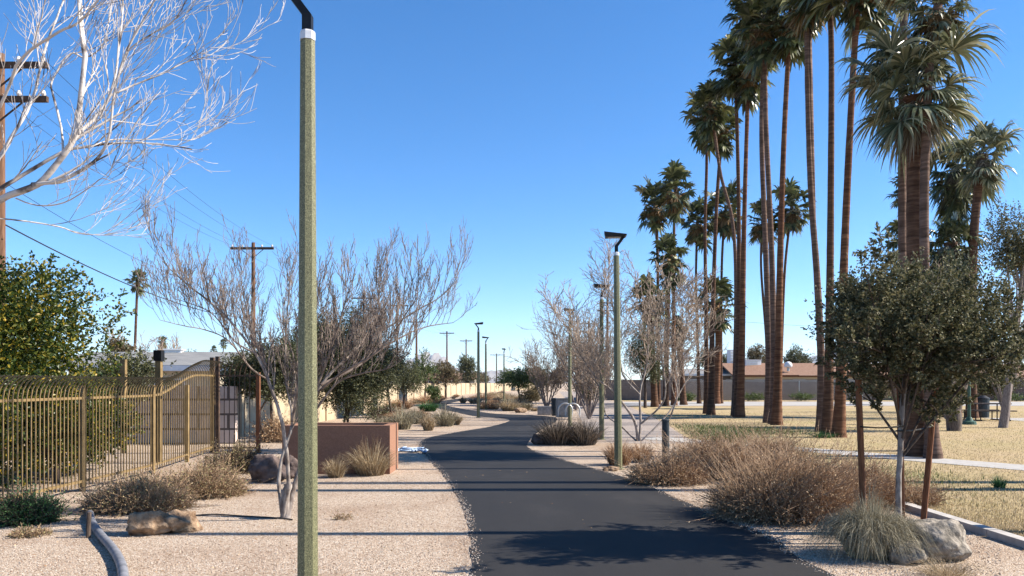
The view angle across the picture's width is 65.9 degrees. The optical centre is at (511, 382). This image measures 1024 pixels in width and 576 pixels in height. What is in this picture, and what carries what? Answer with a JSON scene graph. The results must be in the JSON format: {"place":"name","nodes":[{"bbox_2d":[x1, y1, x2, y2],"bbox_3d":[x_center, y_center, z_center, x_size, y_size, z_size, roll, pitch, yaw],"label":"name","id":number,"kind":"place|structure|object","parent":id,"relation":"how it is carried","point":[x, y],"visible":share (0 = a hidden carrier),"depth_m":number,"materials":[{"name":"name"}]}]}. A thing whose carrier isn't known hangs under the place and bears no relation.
{"place":"outdoors","nodes":[
{"label":"outdoors","id":0,"kind":"place"},
{"bbox_2d":[50,352,251,385],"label":"house","id":1,"kind":"structure","parent":0,"point":[184,360],"depth_m":29.73,"materials":[{"name":"beige paint"}]},
{"bbox_2d":[283,352,574,382],"bbox_3d":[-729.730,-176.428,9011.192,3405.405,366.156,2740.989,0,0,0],"label":"mountains","id":2,"kind":"structure","parent":0,"point":[436,357],"depth_m":8534.37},
{"bbox_2d":[0,383,1023,575],"bbox_3d":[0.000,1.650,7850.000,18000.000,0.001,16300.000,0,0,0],"label":"ground","id":3,"kind":"structure","parent":0,"point":[1010,557],"depth_m":8.71,"materials":[{"name":"beige gravel"}]},
{"bbox_2d":[0,53,48,448],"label":"utility pole","id":4,"kind":"object","parent":3,"relation":"on","point":[43,98],"visible":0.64,"depth_m":18.62,"materials":[{"name":"brown wood"}]},
{"bbox_2d":[5,522,53,538],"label":"dry shrub","id":5,"kind":"object","parent":3,"relation":"on","point":[19,533],"visible":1,"depth_m":8.46,"materials":[{"name":"plant"}]},
{"bbox_2d":[0,474,87,527],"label":"green shrub","id":6,"kind":"object","parent":3,"relation":"on","point":[26,509],"visible":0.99,"depth_m":9.21,"materials":[{"name":"green plant"}]},
{"bbox_2d":[0,239,137,474],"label":"citrus tree","id":7,"kind":"object","parent":3,"relation":"on","point":[23,329],"visible":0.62,"depth_m":14.02,"materials":[{"name":"green plant"}]},
{"bbox_2d":[0,362,146,488],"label":"hedge bush","id":8,"kind":"object","parent":3,"relation":"on","point":[34,372],"visible":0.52,"depth_m":12.67,"materials":[{"name":"green plant"}]},
{"bbox_2d":[86,510,128,575],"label":"pipe","id":9,"kind":"object","parent":3,"relation":"on","point":[110,546],"visible":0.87,"depth_m":7.56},
{"bbox_2d":[0,360,222,500],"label":"metal fence","id":10,"kind":"object","parent":3,"relation":"on","point":[82,398],"visible":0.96,"depth_m":12.72,"materials":[{"name":"beige metal"}]},
{"bbox_2d":[85,343,177,416],"bbox_3d":[-9.641,0.358,20.002,2.418,2.700,2.289,0,0,-19],"label":"hedge bush","id":11,"kind":"object","parent":3,"relation":"on","point":[142,369],"visible":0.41,"depth_m":19.83,"materials":[{"name":"green plant"}]},
{"bbox_2d":[54,453,214,517],"bbox_3d":[-4.896,1.307,10.322,1.927,0.743,1.615,0,0,23],"label":"dry shrub","id":12,"kind":"object","parent":3,"relation":"on","point":[141,493],"visible":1,"depth_m":10.07,"materials":[{"name":"beige plant"}]},
{"bbox_2d":[123,268,150,351],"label":"palm tree","id":13,"kind":"object","parent":3,"relation":"on","point":[136,282],"visible":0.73,"depth_m":111.83,"materials":[{"name":"green plant"}]},
{"bbox_2d":[0,0,285,238],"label":"bare tree","id":14,"kind":"object","parent":3,"relation":"on","point":[78,132],"visible":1,"depth_m":6.30,"materials":[{"name":"grey plant"}]},
{"bbox_2d":[107,323,181,351],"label":"bare tree","id":15,"kind":"object","parent":3,"relation":"on","point":[161,344],"visible":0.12,"depth_m":45.62,"materials":[{"name":"grey plant"}]},
{"bbox_2d":[125,510,170,535],"bbox_3d":[-3.950,1.562,8.595,0.447,0.343,0.400,0,0,35],"label":"rock","id":16,"kind":"object","parent":3,"relation":"on","point":[149,523],"visible":0.88,"depth_m":8.52,"materials":[{"name":"stone"}]},
{"bbox_2d":[78,386,237,443],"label":"block wall","id":17,"kind":"structure","parent":3,"relation":"on","point":[227,414],"depth_m":21.40,"materials":[{"name":"beige concrete"}]},
{"bbox_2d":[153,350,164,462],"bbox_3d":[-7.246,0.490,16.200,0.160,2.320,0.160,0,0,0],"label":"fence post","id":18,"kind":"object","parent":3,"relation":"on","point":[158,357],"visible":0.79,"depth_m":16.14,"materials":[{"name":"metal"}]},
{"bbox_2d":[165,509,202,532],"bbox_3d":[-3.746,1.564,8.780,0.506,0.322,0.424,0,0,22],"label":"rock","id":19,"kind":"object","parent":3,"relation":"on","point":[179,521],"visible":0.61,"depth_m":8.68,"materials":[{"name":"stone"}]},
{"bbox_2d":[149,449,274,499],"bbox_3d":[-4.558,1.288,11.588,2.005,0.786,1.670,0,0,0],"label":"dry shrub","id":20,"kind":"object","parent":3,"relation":"on","point":[216,482],"visible":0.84,"depth_m":11.40,"materials":[{"name":"plant"}]},
{"bbox_2d":[177,428,278,474],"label":"dry shrub","id":21,"kind":"object","parent":3,"relation":"on","point":[242,459],"visible":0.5,"depth_m":14.39,"materials":[{"name":"brown plant"}]},
{"bbox_2d":[210,356,260,452],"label":"metal gate","id":22,"kind":"structure","parent":3,"relation":"on","point":[217,401],"depth_m":18.56,"materials":[{"name":"brown metal"}]},
{"bbox_2d":[230,242,273,348],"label":"utility pole","id":23,"kind":"object","parent":3,"relation":"on","point":[261,248],"visible":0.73,"depth_m":43.90,"materials":[{"name":"brown wood"}]},
{"bbox_2d":[220,331,297,442],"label":"evergreen tree","id":24,"kind":"object","parent":3,"relation":"on","point":[279,387],"visible":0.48,"depth_m":21.50,"materials":[{"name":"green plant"}]},
{"bbox_2d":[248,454,285,482],"bbox_3d":[-4.088,1.496,13.284,0.674,0.598,0.632,0,0,0],"label":"rock","id":25,"kind":"object","parent":3,"relation":"on","point":[262,468],"visible":0.77,"depth_m":13.04,"materials":[{"name":"stone"}]},
{"bbox_2d":[240,409,297,442],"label":"dry shrub","id":26,"kind":"object","parent":3,"relation":"on","point":[276,431],"visible":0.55,"depth_m":21.91,"materials":[{"name":"brown plant"}]},
{"bbox_2d":[291,0,317,575],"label":"street lamp","id":27,"kind":"object","parent":3,"relation":"on","point":[307,544],"visible":1,"depth_m":5.57,"materials":[{"name":"green metal"}]},
{"bbox_2d":[129,187,479,517],"bbox_3d":[-2.572,-0.286,9.777,4.296,4.040,2.580,0,0,0],"label":"bare tree","id":28,"kind":"object","parent":3,"relation":"on","point":[286,494],"visible":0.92,"depth_m":9.41,"materials":[{"name":"grey plant"}]},
{"bbox_2d":[320,455,352,477],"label":"grass clump","id":29,"kind":"object","parent":3,"relation":"on","point":[337,470],"visible":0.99,"depth_m":13.72,"materials":[{"name":"plant"}]},
{"bbox_2d":[282,423,397,473],"bbox_3d":[-3.185,1.261,14.806,1.950,0.982,1.050,0,0,0],"label":"planter","id":30,"kind":"object","parent":3,"relation":"on","point":[336,439],"visible":0.49,"depth_m":14.28,"materials":[{"name":"brown paint"}]},
{"bbox_2d":[276,301,417,422],"bbox_3d":[-6.585,-0.708,30.990,5.572,5.118,5.357,0,0,0],"label":"evergreen tree","id":31,"kind":"object","parent":3,"relation":"on","point":[350,392],"visible":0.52,"depth_m":30.40,"materials":[{"name":"green plant"}]},
{"bbox_2d":[336,431,404,475],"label":"grass clump","id":32,"kind":"object","parent":3,"relation":"on","point":[370,466],"visible":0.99,"depth_m":14.00,"materials":[{"name":"plant"}]},
{"bbox_2d":[238,383,538,436],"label":"block wall","id":33,"kind":"structure","parent":3,"relation":"on","point":[454,389],"depth_m":34.26,"materials":[{"name":"concrete"}]},
{"bbox_2d":[383,401,419,429],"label":"grass clump","id":34,"kind":"object","parent":3,"relation":"on","point":[404,421],"visible":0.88,"depth_m":27.89,"materials":[{"name":"beige plant"}]},
{"bbox_2d":[391,358,427,410],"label":"evergreen tree","id":35,"kind":"object","parent":3,"relation":"on","point":[409,386],"visible":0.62,"depth_m":45.73,"materials":[{"name":"green plant"}]},
{"bbox_2d":[411,347,440,396],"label":"evergreen tree","id":36,"kind":"object","parent":3,"relation":"on","point":[427,367],"visible":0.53,"depth_m":71.81,"materials":[{"name":"green plant"}]},
{"bbox_2d":[430,358,460,397],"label":"evergreen tree","id":37,"kind":"object","parent":3,"relation":"on","point":[448,371],"visible":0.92,"depth_m":83.53,"materials":[{"name":"green plant"}]},
{"bbox_2d":[429,403,463,425],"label":"grass clump","id":38,"kind":"object","parent":3,"relation":"on","point":[447,419],"visible":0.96,"depth_m":29.93,"materials":[{"name":"beige plant"}]},
{"bbox_2d":[455,352,483,386],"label":"evergreen tree","id":39,"kind":"object","parent":3,"relation":"on","point":[466,369],"visible":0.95,"depth_m":119.82,"materials":[{"name":"green plant"}]},
{"bbox_2d":[474,322,482,417],"bbox_3d":[-1.581,-0.618,37.500,0.430,4.535,0.260,0,0,0],"label":"street lamp","id":40,"kind":"object","parent":3,"relation":"on","point":[478,371],"visible":1,"depth_m":37.45,"materials":[{"name":"green metal"}]},
{"bbox_2d":[492,365,539,401],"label":"evergreen tree","id":41,"kind":"object","parent":3,"relation":"on","point":[520,379],"visible":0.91,"depth_m":57.46,"materials":[{"name":"green plant"}]},
{"bbox_2d":[505,334,580,405],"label":"bare tree","id":42,"kind":"object","parent":3,"relation":"on","point":[551,383],"visible":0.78,"depth_m":49.73,"materials":[{"name":"grey plant"}]},
{"bbox_2d":[528,412,584,444],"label":"grass clump","id":43,"kind":"object","parent":3,"relation":"on","point":[555,434],"visible":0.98,"depth_m":20.85,"materials":[{"name":"plant"}]},
{"bbox_2d":[563,308,573,425],"bbox_3d":[2.221,-0.618,30.498,0.430,4.535,0.260,0,0,-6],"label":"street lamp","id":44,"kind":"object","parent":3,"relation":"on","point":[569,389],"visible":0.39,"depth_m":30.45,"materials":[{"name":"green metal"}]},
{"bbox_2d":[517,284,622,409],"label":"bare tree","id":45,"kind":"object","parent":3,"relation":"on","point":[577,400],"visible":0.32,"depth_m":47.76,"materials":[{"name":"grey plant"}]},
{"bbox_2d":[561,414,609,445],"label":"grass clump","id":46,"kind":"object","parent":3,"relation":"on","point":[590,436],"visible":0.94,"depth_m":20.83,"materials":[{"name":"plant"}]},
{"bbox_2d":[537,307,636,418],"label":"bare tree","id":47,"kind":"object","parent":3,"relation":"on","point":[589,410],"visible":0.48,"depth_m":35.76,"materials":[{"name":"grey plant"}]},
{"bbox_2d":[593,283,608,439],"bbox_3d":[2.596,-0.618,23.000,0.430,4.535,0.260,0,0,0],"label":"street lamp","id":48,"kind":"object","parent":3,"relation":"on","point":[601,404],"visible":0.83,"depth_m":22.95,"materials":[{"name":"green metal"}]},
{"bbox_2d":[604,231,626,469],"bbox_3d":[1.999,-0.617,15.104,0.430,4.535,0.260,-1,0,6],"label":"street lamp","id":49,"kind":"object","parent":3,"relation":"on","point":[617,399],"visible":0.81,"depth_m":15.05,"materials":[{"name":"green metal"}]},
{"bbox_2d":[593,438,643,465],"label":"grass clump","id":50,"kind":"object","parent":3,"relation":"on","point":[610,458],"visible":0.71,"depth_m":15.78,"materials":[{"name":"beige plant"}]},
{"bbox_2d":[533,229,734,440],"bbox_3d":[3.583,-1.395,22.717,6.035,6.228,4.489,0,0,0],"label":"bare tree","id":51,"kind":"object","parent":3,"relation":"on","point":[663,346],"visible":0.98,"depth_m":22.20,"materials":[{"name":"grey plant"}]},
{"bbox_2d":[617,433,722,487],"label":"dry shrub","id":52,"kind":"object","parent":3,"relation":"on","point":[669,472],"visible":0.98,"depth_m":12.80,"materials":[{"name":"beige plant"}]},
{"bbox_2d":[647,232,692,405],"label":"palm tree","id":53,"kind":"object","parent":3,"relation":"on","point":[665,243],"visible":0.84,"depth_m":56.74,"materials":[{"name":"green plant"}]},
{"bbox_2d":[639,411,800,481],"bbox_3d":[3.559,1.083,13.948,2.832,1.190,2.390,0,0,0],"label":"dry shrub","id":54,"kind":"object","parent":3,"relation":"on","point":[724,451],"visible":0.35,"depth_m":13.60,"materials":[{"name":"beige plant"}]},
{"bbox_2d":[745,343,764,362],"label":"evergreen tree","id":55,"kind":"object","parent":3,"relation":"on","point":[754,354],"visible":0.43,"depth_m":109.47,"materials":[{"name":"green plant"}]},
{"bbox_2d":[701,408,826,468],"bbox_3d":[4.564,1.047,14.710,2.832,1.260,2.360,0,0,27],"label":"dry shrub","id":56,"kind":"object","parent":3,"relation":"on","point":[765,442],"visible":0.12,"depth_m":14.59,"materials":[{"name":"brown plant"}]},
{"bbox_2d":[666,416,894,534],"bbox_3d":[3.361,1.046,9.697,2.720,1.258,2.615,0,0,39],"label":"dry shrub","id":57,"kind":"object","parent":3,"relation":"on","point":[784,490],"visible":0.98,"depth_m":9.37,"materials":[{"name":"brown plant"}]},
{"bbox_2d":[783,343,815,362],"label":"evergreen tree","id":58,"kind":"object","parent":3,"relation":"on","point":[792,357],"visible":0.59,"depth_m":111.66,"materials":[{"name":"green plant"}]},
{"bbox_2d":[855,380,866,509],"bbox_3d":[3.522,0.834,7.950,0.134,1.735,0.063,0,0,0],"label":"wooden stake","id":59,"kind":"object","parent":3,"relation":"on","point":[860,446],"visible":0.6,"depth_m":7.92,"materials":[{"name":"brown wood"}]},
{"bbox_2d":[783,430,944,510],"bbox_3d":[4.522,1.165,10.772,2.424,1.022,1.976,0,0,0],"label":"dry shrub","id":60,"kind":"object","parent":3,"relation":"on","point":[886,482],"visible":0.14,"depth_m":10.48,"materials":[{"name":"brown plant"}]},
{"bbox_2d":[794,474,956,565],"bbox_3d":[3.438,1.238,7.508,1.474,0.813,1.353,0,0,0],"label":"grass clump","id":61,"kind":"object","parent":3,"relation":"on","point":[871,533],"visible":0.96,"depth_m":7.33,"materials":[{"name":"green plant"}]},
{"bbox_2d":[888,540,928,564],"bbox_3d":[3.629,1.565,7.238,0.356,0.245,0.256,0,0,13],"label":"rock","id":62,"kind":"object","parent":3,"relation":"on","point":[894,559],"visible":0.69,"depth_m":7.16,"materials":[{"name":"stone"}]},
{"bbox_2d":[800,222,1023,521],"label":"young oak","id":63,"kind":"object","parent":3,"relation":"on","point":[929,342],"visible":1,"depth_m":7.72,"materials":[{"name":"green plant"}]},
{"bbox_2d":[920,388,937,518],"bbox_3d":[4.681,0.766,8.850,0.231,1.873,0.063,0,0,0],"label":"wooden stake","id":64,"kind":"object","parent":3,"relation":"on","point":[927,474],"visible":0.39,"depth_m":8.82,"materials":[{"name":"brown wood"}]},
{"bbox_2d":[904,518,972,561],"bbox_3d":[3.970,1.510,7.448,0.687,0.476,0.602,0,0,0],"label":"rock","id":65,"kind":"object","parent":3,"relation":"on","point":[950,534],"visible":0.65,"depth_m":7.25,"materials":[{"name":"stone"}]},
{"bbox_2d":[887,556,1008,575],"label":"grass clump","id":66,"kind":"object","parent":3,"relation":"on","point":[942,571],"visible":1,"depth_m":6.72,"materials":[{"name":"plant"}]},
{"bbox_2d":[891,498,1023,547],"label":"concrete kerb","id":67,"kind":"structure","parent":3,"relation":"on","point":[1000,535],"depth_m":8.71,"materials":[{"name":"concrete"}]},
{"bbox_2d":[0,0,1023,379],"label":"sky","id":68,"kind":"structure","parent":0,"point":[533,123],"materials":[{"name":"blue"}]},
{"bbox_2d":[560,392,683,442],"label":"granite path","id":69,"kind":"structure","parent":0,"point":[649,424],"depth_m":32.03,"materials":[{"name":"gravel"}]},
{"bbox_2d":[419,397,834,575],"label":"path","id":70,"kind":"structure","parent":0,"point":[637,529],"depth_m":9.28,"materials":[{"name":"grey asphalt"}]},
{"bbox_2d":[622,400,896,400],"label":"grass verge","id":71,"kind":"object","parent":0,"point":[754,400],"depth_m":73.92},
{"bbox_2d":[592,379,731,400],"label":"block wall","id":72,"kind":"structure","parent":71,"relation":"on","point":[628,392],"depth_m":74.56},
{"bbox_2d":[745,379,871,399],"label":"block wall","id":73,"kind":"structure","parent":71,"relation":"on","point":[809,386],"depth_m":75.02,"materials":[{"name":"brick"}]},
{"bbox_2d":[723,363,884,379],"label":"house","id":74,"kind":"structure","parent":0,"point":[803,371],"depth_m":86.32,"materials":[{"name":"beige paint"}]},
{"bbox_2d":[624,402,1023,405],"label":"road","id":75,"kind":"structure","parent":0,"point":[793,404],"depth_m":60.06,"materials":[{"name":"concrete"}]},
{"bbox_2d":[632,176,673,404],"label":"palm tree","id":76,"kind":"object","parent":75,"relation":"on","point":[653,215],"visible":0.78,"depth_m":59.79,"materials":[{"name":"green plant"}]},
{"bbox_2d":[647,158,696,404],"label":"palm tree","id":77,"kind":"object","parent":75,"relation":"on","point":[675,202],"visible":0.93,"depth_m":57.57,"materials":[{"name":"green plant"}]},
{"bbox_2d":[669,315,687,404],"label":"palm tree","id":78,"kind":"object","parent":75,"relation":"on","point":[683,399],"visible":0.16,"depth_m":58.80,"materials":[{"name":"green plant"}]},
{"bbox_2d":[671,195,720,403],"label":"palm tree","id":79,"kind":"object","parent":75,"relation":"on","point":[695,233],"visible":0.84,"depth_m":62.67,"materials":[{"name":"green plant"}]},
{"bbox_2d":[687,275,749,403],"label":"palm tree","id":80,"kind":"object","parent":75,"relation":"on","point":[724,287],"visible":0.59,"depth_m":61.68,"materials":[{"name":"green plant"}]},
{"bbox_2d":[696,177,748,403],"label":"palm tree","id":81,"kind":"object","parent":75,"relation":"on","point":[724,228],"visible":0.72,"depth_m":62.80,"materials":[{"name":"green plant"}]},
{"bbox_2d":[747,198,784,331],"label":"palm tree","id":82,"kind":"object","parent":75,"relation":"on","point":[755,233],"visible":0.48,"depth_m":63.91,"materials":[{"name":"green plant"}]},
{"bbox_2d":[772,176,817,369],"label":"palm tree","id":83,"kind":"object","parent":75,"relation":"on","point":[794,222],"visible":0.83,"depth_m":63.60,"materials":[{"name":"green plant"}]},
{"bbox_2d":[631,406,1023,536],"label":"lawn","id":84,"kind":"structure","parent":0,"point":[811,410],"depth_m":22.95,"materials":[{"name":"beige plant"}]},
{"bbox_2d":[624,272,670,406],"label":"palm tree","id":85,"kind":"object","parent":84,"relation":"on","point":[654,398],"visible":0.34,"depth_m":53.75,"materials":[{"name":"green plant"}]},
{"bbox_2d":[622,318,673,407],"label":"evergreen tree","id":86,"kind":"object","parent":84,"relation":"on","point":[656,367],"visible":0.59,"depth_m":51.76,"materials":[{"name":"green plant"}]},
{"bbox_2d":[679,88,715,413],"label":"palm tree","id":87,"kind":"object","parent":84,"relation":"on","point":[689,113],"visible":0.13,"depth_m":42.03,"materials":[{"name":"green plant"}]},
{"bbox_2d":[690,78,736,415],"bbox_3d":[10.054,-6.694,39.335,2.266,16.896,2.516,0,0,20],"label":"palm tree","id":88,"kind":"object","parent":84,"relation":"on","point":[708,124],"visible":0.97,"depth_m":39.29,"materials":[{"name":"brown plant"}]},
{"bbox_2d":[698,101,742,414],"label":"palm tree","id":89,"kind":"object","parent":84,"relation":"on","point":[725,146],"visible":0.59,"depth_m":40.59,"materials":[{"name":"green plant"}]},
{"bbox_2d":[708,28,749,416],"bbox_3d":[10.766,-7.688,38.225,2.583,18.887,2.831,0,0,0],"label":"palm tree","id":90,"kind":"object","parent":84,"relation":"on","point":[725,44],"visible":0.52,"depth_m":38.06,"materials":[{"name":"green plant"}]},
{"bbox_2d":[718,0,772,422],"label":"palm tree","id":91,"kind":"object","parent":84,"relation":"on","point":[735,5],"visible":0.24,"depth_m":32.47,"materials":[{"name":"brown plant"}]},
{"bbox_2d":[714,38,780,417],"bbox_3d":[11.191,-7.488,37.482,2.913,18.495,2.859,0,0,-27],"label":"palm tree","id":92,"kind":"object","parent":84,"relation":"on","point":[749,99],"visible":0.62,"depth_m":37.45,"materials":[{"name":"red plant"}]},
{"bbox_2d":[732,0,787,423],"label":"palm tree","id":93,"kind":"object","parent":84,"relation":"on","point":[758,49],"visible":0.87,"depth_m":31.62,"materials":[{"name":"brown plant"}]},
{"bbox_2d":[757,0,804,424],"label":"palm tree","id":94,"kind":"object","parent":84,"relation":"on","point":[787,49],"visible":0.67,"depth_m":30.81,"materials":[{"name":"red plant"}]},
{"bbox_2d":[780,0,827,431],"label":"palm tree","id":95,"kind":"object","parent":84,"relation":"on","point":[809,32],"visible":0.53,"depth_m":26.47,"materials":[{"name":"brown plant"}]},
{"bbox_2d":[789,0,844,433],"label":"palm tree","id":96,"kind":"object","parent":84,"relation":"on","point":[828,395],"visible":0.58,"depth_m":25.36,"materials":[{"name":"brown plant"}]},
{"bbox_2d":[673,422,1020,506],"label":"green turf","id":97,"kind":"structure","parent":84,"relation":"on","point":[724,428],"depth_m":25.54,"materials":[{"name":"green plant"}]},
{"bbox_2d":[810,0,899,437],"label":"palm tree","id":98,"kind":"object","parent":84,"relation":"on","point":[852,18],"visible":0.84,"depth_m":23.86,"materials":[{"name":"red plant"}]},
{"bbox_2d":[872,0,920,446],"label":"palm tree","id":99,"kind":"object","parent":84,"relation":"on","point":[901,215],"visible":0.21,"depth_m":19.00,"materials":[{"name":"brown plant"}]},
{"bbox_2d":[829,9,1010,456],"bbox_3d":[8.954,-3.225,17.813,3.451,9.957,4.092,0,0,0],"label":"palm tree","id":100,"kind":"object","parent":84,"relation":"on","point":[899,68],"visible":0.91,"depth_m":17.35,"materials":[{"name":"green plant"}]},
{"bbox_2d":[879,469,964,509],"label":"dry shrub","id":101,"kind":"object","parent":84,"relation":"on","point":[936,497],"visible":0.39,"depth_m":10.56,"materials":[{"name":"brown plant"}]},
{"bbox_2d":[883,0,980,458],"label":"palm tree","id":102,"kind":"object","parent":84,"relation":"on","point":[938,18],"visible":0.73,"depth_m":17.12,"materials":[{"name":"brown plant"}]},
{"bbox_2d":[929,210,988,416],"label":"palm tree","id":103,"kind":"object","parent":84,"relation":"on","point":[955,229],"visible":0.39,"depth_m":37.59,"materials":[{"name":"green plant"}]},
{"bbox_2d":[929,135,1000,415],"bbox_3d":[22.561,-5.476,40.032,3.770,14.452,3.780,0,0,-30],"label":"palm tree","id":104,"kind":"object","parent":84,"relation":"on","point":[950,199],"visible":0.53,"depth_m":39.72,"materials":[{"name":"green plant"}]},
{"bbox_2d":[934,119,1023,417],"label":"palm tree","id":105,"kind":"object","parent":84,"relation":"on","point":[982,174],"visible":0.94,"depth_m":36.80,"materials":[{"name":"green plant"}]},
{"bbox_2d":[945,320,1012,430],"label":"forked tree","id":106,"kind":"object","parent":84,"relation":"on","point":[955,425],"visible":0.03,"depth_m":26.96,"materials":[{"name":"brown plant"}]},
{"bbox_2d":[975,197,1023,427],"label":"evergreen tree","id":107,"kind":"object","parent":84,"relation":"on","point":[1010,244],"visible":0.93,"depth_m":28.90,"materials":[{"name":"green plant"}]},
{"bbox_2d":[977,370,1023,398],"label":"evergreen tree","id":108,"kind":"object","parent":84,"relation":"on","point":[990,390],"visible":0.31,"depth_m":44.48,"materials":[{"name":"green plant"}]},
{"bbox_2d":[641,437,1023,469],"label":"sidewalk","id":109,"kind":"structure","parent":0,"point":[979,463],"depth_m":16.66,"materials":[{"name":"concrete"}]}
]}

